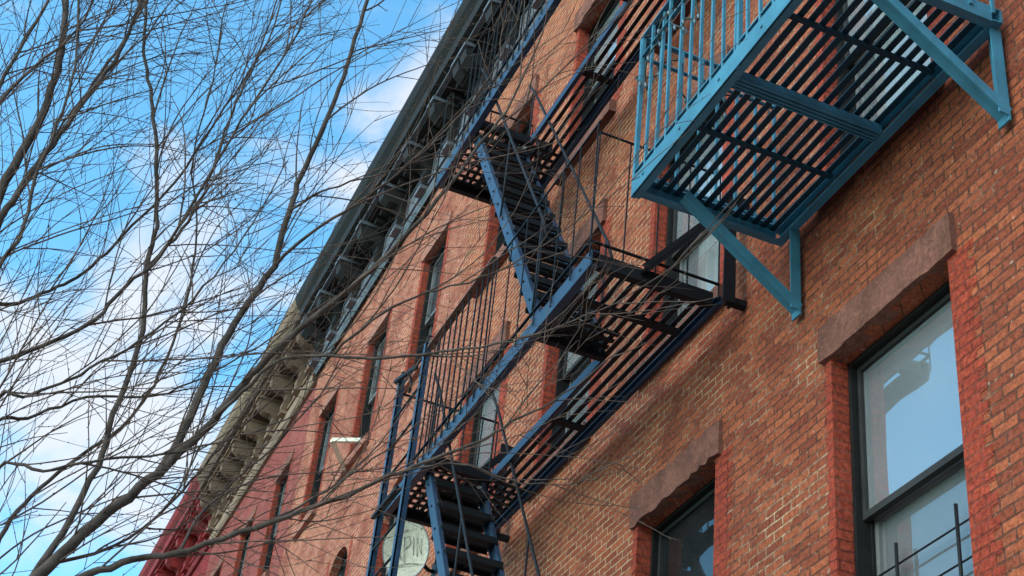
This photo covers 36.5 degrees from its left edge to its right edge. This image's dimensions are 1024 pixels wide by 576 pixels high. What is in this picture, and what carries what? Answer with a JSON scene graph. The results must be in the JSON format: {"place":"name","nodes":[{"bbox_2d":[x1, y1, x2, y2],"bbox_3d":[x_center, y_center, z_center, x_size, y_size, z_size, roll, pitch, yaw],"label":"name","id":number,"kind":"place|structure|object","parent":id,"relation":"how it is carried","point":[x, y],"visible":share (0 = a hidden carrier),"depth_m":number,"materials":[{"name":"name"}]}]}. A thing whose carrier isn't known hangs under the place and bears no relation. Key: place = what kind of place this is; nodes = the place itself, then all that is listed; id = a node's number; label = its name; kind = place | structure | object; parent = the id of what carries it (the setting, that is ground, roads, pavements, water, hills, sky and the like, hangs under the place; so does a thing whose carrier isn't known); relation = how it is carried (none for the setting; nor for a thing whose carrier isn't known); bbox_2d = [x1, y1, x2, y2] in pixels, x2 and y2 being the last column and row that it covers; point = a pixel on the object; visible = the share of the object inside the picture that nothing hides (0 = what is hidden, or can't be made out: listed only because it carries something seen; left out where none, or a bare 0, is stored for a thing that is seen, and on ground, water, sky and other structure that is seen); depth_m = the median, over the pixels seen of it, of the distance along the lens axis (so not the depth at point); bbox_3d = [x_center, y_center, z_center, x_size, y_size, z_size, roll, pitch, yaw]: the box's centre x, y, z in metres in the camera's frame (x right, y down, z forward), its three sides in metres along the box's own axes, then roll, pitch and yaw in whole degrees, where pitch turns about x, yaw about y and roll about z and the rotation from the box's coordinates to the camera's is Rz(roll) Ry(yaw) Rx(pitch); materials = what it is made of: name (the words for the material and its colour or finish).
{"place":"outdoors","nodes":[
{"label":"outdoors","id":0,"kind":"place"},
{"bbox_2d":[138,478,211,575],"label":"brick house","id":1,"kind":"structure","parent":0,"point":[172,566],"depth_m":30.27,"materials":[{"name":"red brick"}]},
{"bbox_2d":[0,0,462,575],"label":"sky","id":2,"kind":"structure","parent":0,"point":[395,91],"materials":[{"name":"blue"}]},
{"bbox_2d":[196,299,317,575],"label":"brick house","id":3,"kind":"structure","parent":0,"point":[267,415],"depth_m":25.37,"materials":[{"name":"red brick"}]},
{"bbox_2d":[210,553,224,575],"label":"window","id":4,"kind":"structure","parent":3,"relation":"in","point":[221,561],"depth_m":26.96,"materials":[{"name":"red glass"}]},
{"bbox_2d":[231,504,257,575],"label":"window","id":5,"kind":"structure","parent":3,"relation":"in","point":[243,553],"depth_m":25.49,"materials":[{"name":"red glass"}]},
{"bbox_2d":[256,448,294,575],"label":"window","id":6,"kind":"structure","parent":3,"relation":"in","point":[282,488],"depth_m":23.63,"materials":[{"name":"red glass"}]},
{"bbox_2d":[330,438,360,483],"bbox_3d":[-2.184,2.123,19.355,0.378,0.160,1.200,18,-37,-15],"label":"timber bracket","id":7,"kind":"object","parent":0,"point":[334,445],"visible":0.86,"depth_m":19.17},
{"bbox_2d":[0,0,749,575],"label":"tree","id":8,"kind":"object","parent":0,"point":[50,560],"visible":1,"depth_m":8.03,"materials":[{"name":"brown plant"}]},
{"bbox_2d":[419,0,769,575],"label":"brick house","id":9,"kind":"structure","parent":0,"point":[705,436],"depth_m":11.61,"materials":[{"name":"red brick"}]},
{"bbox_2d":[382,521,437,575],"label":"sign","id":10,"kind":"object","parent":9,"relation":"attached to","point":[415,547],"visible":0.77,"depth_m":14.32,"materials":[{"name":"white metal"}]},
{"bbox_2d":[435,321,510,575],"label":"window","id":11,"kind":"structure","parent":9,"relation":"in","point":[488,407],"depth_m":15.01,"materials":[{"name":"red glass"}]},
{"bbox_2d":[472,75,541,298],"bbox_3d":[0.087,-1.074,16.306,0.364,2.232,1.280,18,-37,-15],"label":"window","id":12,"kind":"structure","parent":9,"relation":"in","point":[493,226],"depth_m":16.50,"materials":[{"name":"red glass"}]},
{"bbox_2d":[366,0,749,575],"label":"fire escape","id":13,"kind":"object","parent":9,"relation":"attached to","point":[463,522],"visible":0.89,"depth_m":11.61,"materials":[{"name":"blue paint"}]},
{"bbox_2d":[522,198,612,501],"bbox_3d":[0.626,0.505,12.806,0.434,2.352,1.280,18,-37,-15],"label":"window","id":14,"kind":"structure","parent":9,"relation":"in","point":[548,394],"depth_m":13.08,"materials":[{"name":"red glass"}]},
{"bbox_2d":[553,0,627,185],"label":"window","id":15,"kind":"structure","parent":9,"relation":"in","point":[613,6],"depth_m":15.11,"materials":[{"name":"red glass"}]},
{"bbox_2d":[654,0,698,54],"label":"window","id":16,"kind":"structure","parent":9,"relation":"in","point":[677,19],"depth_m":12.67,"materials":[{"name":"red glass"}]},
{"bbox_2d":[629,420,731,575],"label":"window","id":17,"kind":"structure","parent":9,"relation":"in","point":[662,552],"depth_m":9.99,"materials":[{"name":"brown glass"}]},
{"bbox_2d":[631,45,734,389],"bbox_3d":[1.428,-0.517,11.258,0.462,2.356,1.360,18,-37,-15],"label":"window","id":18,"kind":"structure","parent":9,"relation":"in","point":[675,222],"depth_m":11.62,"materials":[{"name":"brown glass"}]},
{"bbox_2d":[769,0,1023,575],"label":"brick house","id":19,"kind":"structure","parent":0,"point":[897,397],"depth_m":8.21,"materials":[{"name":"red brick"}]},
{"bbox_2d":[631,0,1011,321],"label":"fire escape","id":20,"kind":"object","parent":19,"relation":"attached to","point":[967,42],"visible":0.96,"depth_m":8.57,"materials":[{"name":"teal paint"}]},
{"bbox_2d":[635,0,769,129],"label":"string lights","id":21,"kind":"object","parent":20,"relation":"attached to","point":[675,26],"visible":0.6,"depth_m":9.57,"materials":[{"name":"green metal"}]},
{"bbox_2d":[807,0,952,206],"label":"window","id":22,"kind":"structure","parent":19,"relation":"in","point":[818,2],"depth_m":9.70,"materials":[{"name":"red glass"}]},
{"bbox_2d":[817,212,1004,575],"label":"window","id":23,"kind":"structure","parent":19,"relation":"in","point":[869,510],"depth_m":7.96,"materials":[{"name":"brown glass"}]},
{"label":"ground","id":24,"kind":"structure","parent":0,"visible":0},
{"bbox_2d":[0,0,97,175],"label":"tree","id":25,"kind":"object","parent":24,"relation":"on","point":[27,64],"visible":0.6,"depth_m":12.73,"materials":[{"name":"brown plant"}]},
{"bbox_2d":[279,23,482,575],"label":"brick house","id":26,"kind":"structure","parent":24,"relation":"on","point":[355,551],"depth_m":19.95,"materials":[{"name":"red brick"}]},
{"bbox_2d":[291,378,341,541],"bbox_3d":[-2.568,2.394,21.521,0.353,2.143,1.040,18,-37,-15],"label":"window","id":27,"kind":"structure","parent":26,"relation":"in","point":[320,463],"depth_m":21.83,"materials":[{"name":"red glass"}]},
{"bbox_2d":[326,533,353,575],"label":"window","id":28,"kind":"structure","parent":26,"relation":"in","point":[343,570],"depth_m":18.58,"materials":[{"name":"red glass"}]},
{"bbox_2d":[340,299,393,474],"bbox_3d":[-1.667,1.297,19.850,0.451,2.143,1.040,18,-37,-15],"label":"window","id":29,"kind":"structure","parent":26,"relation":"in","point":[367,396],"depth_m":20.10,"materials":[{"name":"red glass"}]},
{"bbox_2d":[374,493,409,575],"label":"window","id":30,"kind":"structure","parent":26,"relation":"in","point":[379,563],"depth_m":16.75,"materials":[{"name":"red glass"}]},
{"bbox_2d":[404,210,452,392],"bbox_3d":[-0.891,0.218,18.223,0.353,2.143,1.040,18,-37,-15],"label":"window","id":31,"kind":"structure","parent":26,"relation":"in","point":[431,280],"depth_m":18.59,"materials":[{"name":"red glass"}]}
]}

